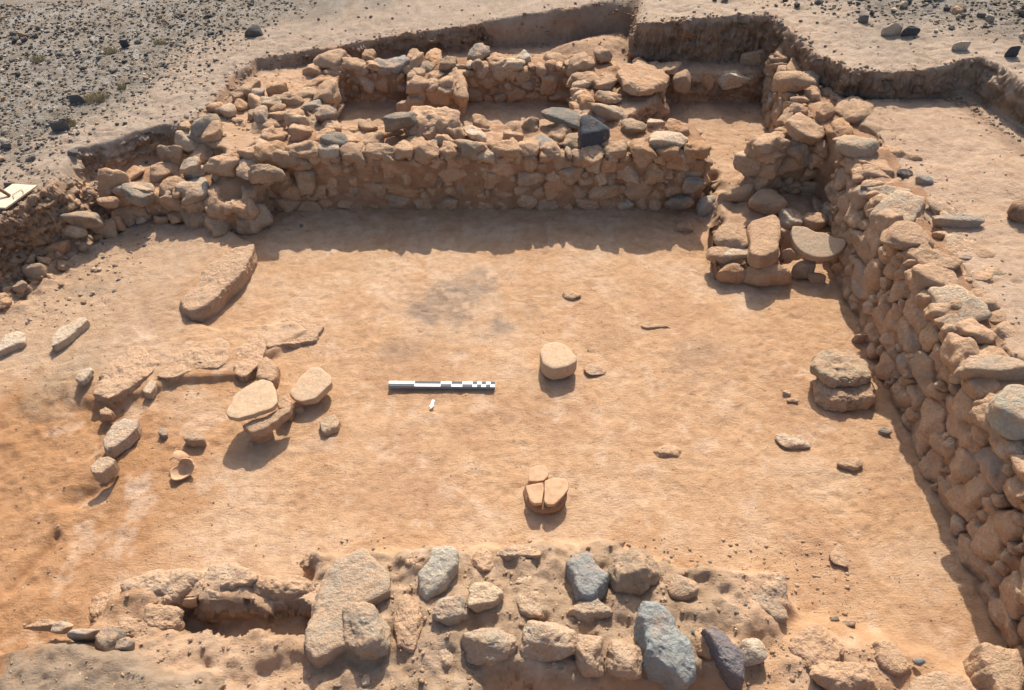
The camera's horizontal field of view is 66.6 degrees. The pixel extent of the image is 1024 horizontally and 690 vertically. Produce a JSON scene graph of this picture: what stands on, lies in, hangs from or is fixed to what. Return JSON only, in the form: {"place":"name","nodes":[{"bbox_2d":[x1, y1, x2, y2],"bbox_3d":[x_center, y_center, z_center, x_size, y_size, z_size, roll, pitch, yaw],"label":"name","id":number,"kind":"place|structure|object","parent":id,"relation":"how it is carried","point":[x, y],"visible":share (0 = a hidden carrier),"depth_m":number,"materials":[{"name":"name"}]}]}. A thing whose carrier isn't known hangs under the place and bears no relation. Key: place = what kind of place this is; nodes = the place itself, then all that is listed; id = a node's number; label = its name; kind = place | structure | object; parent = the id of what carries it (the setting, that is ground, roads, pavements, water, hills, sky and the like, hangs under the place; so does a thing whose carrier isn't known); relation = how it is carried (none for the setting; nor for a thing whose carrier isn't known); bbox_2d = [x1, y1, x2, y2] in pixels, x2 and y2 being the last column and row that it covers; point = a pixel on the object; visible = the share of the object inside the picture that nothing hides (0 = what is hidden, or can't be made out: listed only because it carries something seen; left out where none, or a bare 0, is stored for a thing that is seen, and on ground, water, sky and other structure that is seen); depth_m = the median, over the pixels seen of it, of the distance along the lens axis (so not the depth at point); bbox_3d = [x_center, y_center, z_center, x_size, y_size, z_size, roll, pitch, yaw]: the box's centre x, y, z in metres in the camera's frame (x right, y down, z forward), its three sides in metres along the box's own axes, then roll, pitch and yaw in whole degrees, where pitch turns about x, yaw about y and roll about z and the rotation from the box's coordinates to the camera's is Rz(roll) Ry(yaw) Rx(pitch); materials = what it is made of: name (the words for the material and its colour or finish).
{"place":"outdoors","nodes":[
{"label":"outdoors","id":0,"kind":"place"},
{"bbox_2d":[0,0,1023,689],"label":"ground","id":1,"kind":"structure","parent":0,"point":[352,484],"depth_m":7.23,"materials":[{"name":"soil"}]},
{"bbox_2d":[0,331,27,356],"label":"flat slab","id":2,"kind":"object","parent":1,"relation":"on","point":[13,341],"depth_m":7.57,"materials":[{"name":"stone"}]},
{"bbox_2d":[0,184,37,208],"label":"wooden board","id":3,"kind":"object","parent":1,"relation":"on","point":[17,192],"visible":1,"depth_m":8.32,"materials":[{"name":"white wood"}]},
{"bbox_2d":[22,263,46,279],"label":"bank stone","id":4,"kind":"object","parent":1,"relation":"on","point":[33,271],"visible":0.91,"depth_m":8.22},
{"bbox_2d":[23,619,56,631],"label":"stone","id":5,"kind":"object","parent":1,"relation":"on","point":[43,625],"visible":0.76,"depth_m":5.22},
{"bbox_2d":[51,317,89,352],"bbox_3d":[-4.361,-0.111,7.648,0.184,0.101,0.461,15,47,14],"label":"flat slab","id":6,"kind":"object","parent":1,"relation":"on","point":[63,337],"depth_m":7.61,"materials":[{"name":"stone"}]},
{"bbox_2d":[67,629,100,641],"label":"stone","id":7,"kind":"object","parent":1,"relation":"on","point":[86,635],"visible":0.91,"depth_m":5.16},
{"bbox_2d":[89,219,117,238],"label":"bank stone","id":8,"kind":"object","parent":1,"relation":"on","point":[108,229],"visible":0.82,"depth_m":8.74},
{"bbox_2d":[57,211,104,228],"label":"bank stone","id":9,"kind":"object","parent":8,"relation":"on","point":[84,219],"visible":1,"depth_m":8.52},
{"bbox_2d":[90,457,119,483],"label":"floor stone","id":10,"kind":"object","parent":1,"relation":"on","point":[104,470],"visible":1,"depth_m":6.44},
{"bbox_2d":[89,585,120,623],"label":"crusted rock","id":11,"kind":"object","parent":1,"relation":"on","point":[99,601],"visible":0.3,"depth_m":5.51,"materials":[{"name":"stone"}]},
{"bbox_2d":[95,627,126,651],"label":"stone","id":12,"kind":"object","parent":1,"relation":"on","point":[107,639],"visible":0.84,"depth_m":5.13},
{"bbox_2d":[100,617,138,637],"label":"crusted rock","id":13,"kind":"object","parent":1,"relation":"on","point":[130,625],"visible":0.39,"depth_m":5.29,"materials":[{"name":"stone"}]},
{"bbox_2d":[103,418,141,458],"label":"floor stone","id":14,"kind":"object","parent":1,"relation":"on","point":[122,436],"visible":1,"depth_m":6.72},
{"bbox_2d":[93,345,159,407],"bbox_3d":[-3.617,0.289,7.326,0.478,0.197,0.697,16,47,15],"label":"flagstone","id":15,"kind":"object","parent":1,"relation":"on","point":[122,378],"visible":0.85,"depth_m":7.25,"materials":[{"name":"stone"}]},
{"bbox_2d":[105,162,213,226],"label":"wall","id":16,"kind":"structure","parent":1,"relation":"on","point":[159,189],"depth_m":8.83,"materials":[{"name":"stone"}]},
{"bbox_2d":[97,168,130,197],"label":"boulder","id":17,"kind":"object","parent":16,"relation":"on","point":[108,178],"visible":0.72,"depth_m":8.77,"materials":[{"name":"stone"}]},
{"bbox_2d":[180,156,200,176],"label":"boulder","id":18,"kind":"object","parent":16,"relation":"on","point":[189,166],"visible":1,"depth_m":8.87,"materials":[{"name":"stone"}]},
{"bbox_2d":[120,567,201,601],"bbox_3d":[-2.487,1.725,5.568,0.549,0.221,0.284,0,45,0],"label":"crusted rock","id":19,"kind":"object","parent":1,"relation":"on","point":[176,584],"visible":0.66,"depth_m":5.50,"materials":[{"name":"stone"}]},
{"bbox_2d":[143,603,184,631],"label":"crusted rock","id":20,"kind":"object","parent":1,"relation":"on","point":[163,617],"visible":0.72,"depth_m":5.35,"materials":[{"name":"stone"}]},
{"bbox_2d":[157,145,182,162],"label":"boulder","id":21,"kind":"object","parent":1,"relation":"on","point":[167,153],"visible":0.79,"depth_m":9.00,"materials":[{"name":"stone"}]},
{"bbox_2d":[170,458,193,480],"bbox_3d":[-2.749,1.037,6.522,0.224,0.090,0.175,-22,69,-2],"label":"bowl fragment","id":22,"kind":"object","parent":1,"relation":"on","point":[183,469],"visible":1,"depth_m":6.53,"materials":[{"name":"ceramic"}]},
{"bbox_2d":[179,209,204,229],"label":"tumbled stone","id":23,"kind":"object","parent":1,"relation":"on","point":[193,221],"visible":0.62,"depth_m":8.85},
{"bbox_2d":[157,337,230,381],"bbox_3d":[-2.960,0.191,7.431,0.467,0.179,0.769,33,54,29],"label":"flagstone","id":24,"kind":"object","parent":1,"relation":"on","point":[172,373],"visible":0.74,"depth_m":7.38,"materials":[{"name":"stone"}]},
{"bbox_2d":[183,430,206,446],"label":"floor stone","id":25,"kind":"object","parent":1,"relation":"on","point":[192,438],"visible":1,"depth_m":6.71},
{"bbox_2d":[187,143,213,164],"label":"tumbled stone","id":26,"kind":"object","parent":1,"relation":"on","point":[203,152],"visible":0.59,"depth_m":9.07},
{"bbox_2d":[174,130,197,151],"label":"tumbled stone","id":27,"kind":"object","parent":26,"relation":"on","point":[184,141],"visible":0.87,"depth_m":9.08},
{"bbox_2d":[190,114,211,136],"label":"tumbled stone","id":28,"kind":"object","parent":27,"relation":"on","point":[198,126],"visible":0.69,"depth_m":9.07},
{"bbox_2d":[201,120,222,141],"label":"tumbled stone","id":29,"kind":"object","parent":26,"relation":"on","point":[213,131],"visible":1,"depth_m":9.03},
{"bbox_2d":[179,244,257,322],"bbox_3d":[-3.057,-0.641,8.199,0.451,0.324,1.146,13,46,13],"label":"bench block","id":30,"kind":"object","parent":1,"relation":"on","point":[224,279],"depth_m":8.07,"materials":[{"name":"stone"}]},
{"bbox_2d":[197,562,258,589],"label":"crusted rock","id":31,"kind":"object","parent":1,"relation":"on","point":[233,576],"visible":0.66,"depth_m":5.52,"materials":[{"name":"stone"}]},
{"bbox_2d":[202,119,274,236],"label":"stone pier","id":32,"kind":"structure","parent":1,"relation":"on","point":[236,201],"depth_m":8.77,"materials":[{"name":"stone"}]},
{"bbox_2d":[247,164,284,183],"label":"boulder","id":33,"kind":"object","parent":32,"relation":"on","point":[263,173],"visible":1,"depth_m":8.58,"materials":[{"name":"stone"}]},
{"bbox_2d":[235,332,266,381],"bbox_3d":[-2.499,0.131,7.507,0.293,0.177,0.638,-8,46,-8],"label":"flagstone","id":34,"kind":"object","parent":1,"relation":"on","point":[246,370],"visible":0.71,"depth_m":7.43,"materials":[{"name":"stone"}]},
{"bbox_2d":[251,431,272,442],"bbox_3d":[-2.181,0.771,6.779,0.177,0.167,0.139,0,45,0],"label":"flat slab","id":35,"kind":"object","parent":1,"relation":"on","point":[266,438],"depth_m":6.76,"materials":[{"name":"stone"}]},
{"bbox_2d":[243,407,291,437],"bbox_3d":[-2.080,0.672,6.696,0.427,0.103,0.158,-24,50,-22],"label":"flat slab","id":36,"kind":"object","parent":35,"relation":"on","point":[266,425],"depth_m":6.65,"materials":[{"name":"stone"}]},
{"bbox_2d":[226,380,277,421],"bbox_3d":[-2.265,0.481,6.770,0.446,0.060,0.379,-19,48,-18],"label":"flat slab","id":37,"kind":"object","parent":36,"relation":"on","point":[255,399],"depth_m":6.72,"materials":[{"name":"stone"}]},
{"bbox_2d":[256,357,280,388],"bbox_3d":[-2.277,0.263,7.284,0.216,0.156,0.335,0,45,0],"label":"stone block","id":38,"kind":"object","parent":1,"relation":"on","point":[268,369],"depth_m":7.22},
{"bbox_2d":[252,574,315,600],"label":"crusted rock","id":39,"kind":"object","parent":1,"relation":"on","point":[284,587],"visible":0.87,"depth_m":5.50,"materials":[{"name":"stone"}]},
{"bbox_2d":[266,317,323,348],"bbox_3d":[-2.149,-0.080,7.743,0.566,0.187,0.467,0,45,0],"label":"flagstone","id":40,"kind":"object","parent":1,"relation":"on","point":[312,334],"visible":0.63,"depth_m":7.64,"materials":[{"name":"stone"}]},
{"bbox_2d":[294,406,304,414],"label":"floor stone","id":41,"kind":"object","parent":1,"relation":"on","point":[299,410],"visible":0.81,"depth_m":7.01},
{"bbox_2d":[289,367,332,404],"bbox_3d":[-1.825,0.385,7.085,0.303,0.110,0.394,26,51,24],"label":"flat slab","id":42,"kind":"object","parent":41,"relation":"on","point":[313,385],"depth_m":7.04,"materials":[{"name":"stone"}]},
{"bbox_2d":[288,63,344,127],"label":"side wall","id":43,"kind":"structure","parent":1,"relation":"on","point":[326,90],"depth_m":9.80,"materials":[{"name":"stone"}]},
{"bbox_2d":[315,105,337,121],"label":"boulder","id":44,"kind":"object","parent":43,"relation":"on","point":[324,113],"visible":0.95,"depth_m":9.27,"materials":[{"name":"stone"}]},
{"bbox_2d":[319,415,340,436],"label":"stone","id":45,"kind":"object","parent":1,"relation":"on","point":[330,425],"visible":1,"depth_m":6.84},
{"bbox_2d":[305,548,390,669],"bbox_3d":[-1.205,1.859,5.509,0.545,0.334,0.839,23,49,21],"label":"wall stone","id":46,"kind":"object","parent":1,"relation":"on","point":[360,575],"visible":0.72,"depth_m":5.42,"materials":[{"name":"stone"}]},
{"bbox_2d":[342,602,390,660],"bbox_3d":[-0.987,1.952,5.301,0.347,0.314,0.362,0,45,0],"label":"wall stone","id":47,"kind":"object","parent":1,"relation":"on","point":[366,632],"visible":0.98,"depth_m":5.19,"materials":[{"name":"stone"}]},
{"bbox_2d":[393,594,422,653],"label":"wall stone","id":48,"kind":"object","parent":1,"relation":"on","point":[407,624],"visible":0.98,"depth_m":5.32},
{"bbox_2d":[396,66,469,116],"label":"projecting pier","id":49,"kind":"structure","parent":1,"relation":"on","point":[436,88],"depth_m":10.05,"materials":[{"name":"stone"}]},
{"bbox_2d":[418,545,459,600],"bbox_3d":[-0.533,1.663,5.615,0.234,0.293,0.427,18,48,17],"label":"wall stone","id":50,"kind":"object","parent":1,"relation":"on","point":[438,571],"visible":0.9,"depth_m":5.53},
{"bbox_2d":[388,381,494,388],"bbox_3d":[-0.650,0.371,7.225,0.985,0.032,0.064,1,45,1],"label":"scale bar","id":51,"kind":"object","parent":1,"relation":"on","point":[440,385],"visible":1,"depth_m":7.21,"materials":[{"name":"grey paint"}]},
{"bbox_2d":[312,43,579,102],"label":"wall","id":52,"kind":"structure","parent":1,"relation":"on","point":[500,77],"depth_m":10.33,"materials":[{"name":"stone"}]},
{"bbox_2d":[432,594,469,625],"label":"wall stone","id":53,"kind":"object","parent":1,"relation":"on","point":[451,610],"visible":0.9,"depth_m":5.32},
{"bbox_2d":[237,105,712,211],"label":"rubble wall","id":54,"kind":"structure","parent":1,"relation":"on","point":[425,157],"depth_m":8.96,"materials":[{"name":"stone"}]},
{"bbox_2d":[471,548,493,572],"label":"wall stone","id":55,"kind":"object","parent":1,"relation":"on","point":[482,559],"visible":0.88,"depth_m":5.68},
{"bbox_2d":[468,582,503,612],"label":"wall stone","id":56,"kind":"object","parent":1,"relation":"on","point":[483,596],"visible":0.95,"depth_m":5.40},
{"bbox_2d":[461,628,517,665],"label":"wall stone","id":57,"kind":"object","parent":1,"relation":"on","point":[488,646],"visible":0.84,"depth_m":5.16,"materials":[{"name":"stone"}]},
{"bbox_2d":[0,0,1023,689],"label":"pebbles","id":58,"kind":"object","parent":1,"relation":"on","point":[600,4],"visible":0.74,"depth_m":7.53,"materials":[{"name":"stone"}]},
{"bbox_2d":[496,544,540,560],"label":"wall stone","id":59,"kind":"object","parent":1,"relation":"on","point":[508,552],"visible":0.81,"depth_m":5.71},
{"bbox_2d":[516,591,544,618],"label":"wall stone","id":60,"kind":"object","parent":1,"relation":"on","point":[530,605],"visible":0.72,"depth_m":5.39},
{"bbox_2d":[523,477,566,513],"bbox_3d":[0.269,1.237,6.364,0.359,0.214,0.352,0,45,0],"label":"clay pedestal","id":61,"kind":"object","parent":1,"relation":"on","point":[543,508],"visible":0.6,"depth_m":6.24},
{"bbox_2d":[526,483,543,505],"bbox_3d":[0.183,1.195,6.254,0.146,0.044,0.195,0,45,0],"label":"clay wedge","id":62,"kind":"object","parent":61,"relation":"on","point":[535,492],"visible":1,"depth_m":6.24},
{"bbox_2d":[529,465,548,483],"bbox_3d":[0.220,1.061,6.389,0.169,0.044,0.159,0,45,0],"label":"clay wedge","id":63,"kind":"object","parent":61,"relation":"on","point":[538,473],"visible":1,"depth_m":6.37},
{"bbox_2d":[544,478,568,506],"bbox_3d":[0.357,1.182,6.267,0.202,0.048,0.254,0,45,0],"label":"clay wedge","id":64,"kind":"object","parent":61,"relation":"on","point":[555,490],"visible":1,"depth_m":6.26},
{"bbox_2d":[520,620,576,662],"bbox_3d":[0.246,2.007,5.271,0.430,0.309,0.282,0,45,0],"label":"wall stone","id":65,"kind":"object","parent":1,"relation":"on","point":[548,642],"visible":0.87,"depth_m":5.18,"materials":[{"name":"stone"}]},
{"bbox_2d":[540,342,576,379],"bbox_3d":[0.411,0.148,7.341,0.323,0.174,0.360,-23,49,-21],"label":"column base","id":66,"kind":"object","parent":1,"relation":"on","point":[558,360],"visible":1,"depth_m":7.25,"materials":[{"name":"stone"}]},
{"bbox_2d":[565,552,609,602],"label":"wall stone","id":67,"kind":"object","parent":1,"relation":"on","point":[587,576],"visible":0.9,"depth_m":5.48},
{"bbox_2d":[575,634,603,677],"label":"wall stone","id":68,"kind":"object","parent":1,"relation":"on","point":[589,659],"visible":0.94,"depth_m":5.14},
{"bbox_2d":[566,598,612,623],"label":"wall stone","id":69,"kind":"object","parent":1,"relation":"on","point":[588,612],"visible":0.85,"depth_m":5.36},
{"bbox_2d":[564,46,627,126],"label":"cross wall","id":70,"kind":"structure","parent":1,"relation":"on","point":[592,82],"depth_m":9.83,"materials":[{"name":"stone"}]},
{"bbox_2d":[606,639,643,680],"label":"wall stone","id":71,"kind":"object","parent":1,"relation":"on","point":[624,661],"visible":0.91,"depth_m":5.13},
{"bbox_2d":[608,547,659,595],"bbox_3d":[0.883,1.619,5.596,0.388,0.331,0.323,0,45,0],"label":"wall stone","id":72,"kind":"object","parent":1,"relation":"on","point":[633,571],"visible":0.94,"depth_m":5.50,"materials":[{"name":"stone"}]},
{"bbox_2d":[616,57,681,117],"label":"slab topped pier","id":73,"kind":"structure","parent":1,"relation":"on","point":[638,76],"depth_m":9.85,"materials":[{"name":"stone"}]},
{"bbox_2d":[633,601,695,689],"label":"wall stone","id":74,"kind":"object","parent":1,"relation":"on","point":[669,661],"visible":0.94,"depth_m":5.11,"materials":[{"name":"stone"}]},
{"bbox_2d":[653,444,681,457],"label":"floor stone","id":75,"kind":"object","parent":1,"relation":"on","point":[668,450],"visible":1,"depth_m":6.69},
{"bbox_2d":[660,573,698,601],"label":"wall stone","id":76,"kind":"object","parent":1,"relation":"on","point":[682,588],"visible":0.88,"depth_m":5.50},
{"bbox_2d":[693,628,710,659],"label":"wall stone","id":77,"kind":"object","parent":1,"relation":"on","point":[701,647],"visible":0.52,"depth_m":5.25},
{"bbox_2d":[695,195,715,215],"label":"loose stone","id":78,"kind":"object","parent":1,"relation":"on","point":[704,206],"visible":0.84,"depth_m":9.06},
{"bbox_2d":[668,49,764,100],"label":"passage end wall","id":79,"kind":"structure","parent":1,"relation":"on","point":[680,81],"depth_m":10.29,"materials":[{"name":"stone"}]},
{"bbox_2d":[701,627,744,689],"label":"wall stone","id":80,"kind":"object","parent":1,"relation":"on","point":[727,655],"visible":0.88,"depth_m":5.12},
{"bbox_2d":[717,183,755,201],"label":"loose stone","id":81,"kind":"object","parent":1,"relation":"on","point":[745,192],"visible":0.84,"depth_m":8.89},
{"bbox_2d":[706,223,791,285],"bbox_3d":[2.513,-0.982,8.441,0.875,0.492,0.874,0,45,0],"label":"stone pedestal","id":82,"kind":"object","parent":1,"relation":"on","point":[726,253],"visible":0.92,"depth_m":8.23,"materials":[{"name":"stone"}]},
{"bbox_2d":[746,215,780,267],"bbox_3d":[2.676,-1.115,8.292,0.348,0.183,0.798,8,45,7],"label":"stone block","id":83,"kind":"object","parent":82,"relation":"on","point":[763,234],"depth_m":8.16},
{"bbox_2d":[739,638,767,666],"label":"wall stone","id":84,"kind":"object","parent":1,"relation":"on","point":[754,651],"visible":0.88,"depth_m":5.20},
{"bbox_2d":[748,189,787,215],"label":"loose stone","id":85,"kind":"object","parent":1,"relation":"on","point":[766,202],"visible":0.96,"depth_m":8.72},
{"bbox_2d":[751,590,787,623],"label":"wall stone","id":86,"kind":"object","parent":1,"relation":"on","point":[776,611],"visible":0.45,"depth_m":5.47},
{"bbox_2d":[756,571,788,601],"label":"crusted rock","id":87,"kind":"object","parent":1,"relation":"on","point":[774,584],"visible":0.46,"depth_m":5.57,"materials":[{"name":"stone"}]},
{"bbox_2d":[778,207,802,229],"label":"loose stone","id":88,"kind":"object","parent":1,"relation":"on","point":[789,218],"visible":0.9,"depth_m":8.64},
{"bbox_2d":[775,433,810,449],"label":"floor stone","id":89,"kind":"object","parent":1,"relation":"on","point":[792,442],"visible":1,"depth_m":6.76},
{"bbox_2d":[791,260,815,278],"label":"loose stone","id":90,"kind":"object","parent":1,"relation":"on","point":[803,269],"visible":0.93,"depth_m":8.24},
{"bbox_2d":[790,226,845,261],"bbox_3d":[3.208,-1.048,8.249,0.571,0.104,0.327,21,70,16],"label":"half round slab","id":91,"kind":"object","parent":90,"relation":"on","point":[808,244],"depth_m":8.20,"materials":[{"name":"stone"}]},
{"bbox_2d":[802,212,827,231],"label":"loose stone","id":92,"kind":"object","parent":1,"relation":"on","point":[815,221],"visible":0.84,"depth_m":8.58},
{"bbox_2d":[788,623,844,672],"bbox_3d":[2.080,2.080,5.333,0.377,0.168,0.312,-16,47,-16],"label":"crusted rock","id":93,"kind":"object","parent":1,"relation":"on","point":[811,644],"visible":0.85,"depth_m":5.29,"materials":[{"name":"stone"}]},
{"bbox_2d":[829,544,848,566],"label":"floor stone","id":94,"kind":"object","parent":1,"relation":"on","point":[837,555],"visible":1,"depth_m":5.98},
{"bbox_2d":[809,660,877,689],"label":"crusted rock","id":95,"kind":"object","parent":1,"relation":"on","point":[831,675],"visible":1,"depth_m":5.10,"materials":[{"name":"stone"}]},
{"bbox_2d":[813,378,875,412],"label":"layered boulder","id":96,"kind":"object","parent":1,"relation":"on","point":[845,399],"visible":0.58,"depth_m":7.02,"materials":[{"name":"stone"}]},
{"bbox_2d":[810,349,871,387],"bbox_3d":[3.004,0.215,7.168,0.536,0.182,0.443,0,45,0],"label":"layered boulder","id":97,"kind":"object","parent":96,"relation":"on","point":[833,368],"visible":1,"depth_m":7.07,"materials":[{"name":"stone"}]},
{"bbox_2d":[837,458,862,470],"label":"floor stone","id":98,"kind":"object","parent":1,"relation":"on","point":[853,464],"visible":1,"depth_m":6.59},
{"bbox_2d":[760,46,1023,664],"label":"tall side wall","id":99,"kind":"structure","parent":1,"relation":"on","point":[924,340],"depth_m":6.72,"materials":[{"name":"stone"}]},
{"bbox_2d":[733,102,828,196],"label":"stone pier","id":100,"kind":"structure","parent":99,"relation":"attached to","point":[791,148],"depth_m":8.78,"materials":[{"name":"stone"}]},
{"bbox_2d":[773,71,811,92],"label":"stone","id":101,"kind":"object","parent":99,"relation":"on","point":[791,81],"visible":1,"depth_m":9.19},
{"bbox_2d":[835,136,879,157],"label":"stone","id":102,"kind":"object","parent":99,"relation":"on","point":[857,147],"visible":1,"depth_m":8.13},
{"bbox_2d":[880,220,927,250],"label":"stone","id":103,"kind":"object","parent":99,"relation":"on","point":[902,235],"visible":0.94,"depth_m":7.04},
{"bbox_2d":[932,213,984,228],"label":"stone","id":104,"kind":"object","parent":99,"relation":"on","point":[959,220],"visible":0.97,"depth_m":7.27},
{"bbox_2d":[953,355,1023,379],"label":"stone","id":105,"kind":"object","parent":99,"relation":"on","point":[999,367],"visible":0.98,"depth_m":5.89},
{"bbox_2d":[985,384,1023,439],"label":"stone","id":106,"kind":"object","parent":99,"relation":"on","point":[1004,412],"visible":1,"depth_m":5.52,"materials":[{"name":"stone"}]},
{"bbox_2d":[872,639,911,676],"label":"wall stone","id":107,"kind":"object","parent":1,"relation":"on","point":[891,658],"visible":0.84,"depth_m":5.23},
{"bbox_2d":[905,671,972,689],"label":"wall stone","id":108,"kind":"object","parent":1,"relation":"on","point":[937,680],"visible":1,"depth_m":5.08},
{"bbox_2d":[962,642,1023,689],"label":"wall stone","id":109,"kind":"object","parent":1,"relation":"on","point":[988,666],"visible":0.92,"depth_m":5.12,"materials":[{"name":"stone"}]},
{"bbox_2d":[1007,199,1023,222],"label":"stone","id":110,"kind":"object","parent":1,"relation":"on","point":[1015,211],"visible":0.91,"depth_m":7.30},
{"bbox_2d":[0,0,1023,187],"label":"gravel","id":111,"kind":"structure","parent":0,"point":[63,99],"depth_m":10.62,"materials":[{"name":"gravel"}]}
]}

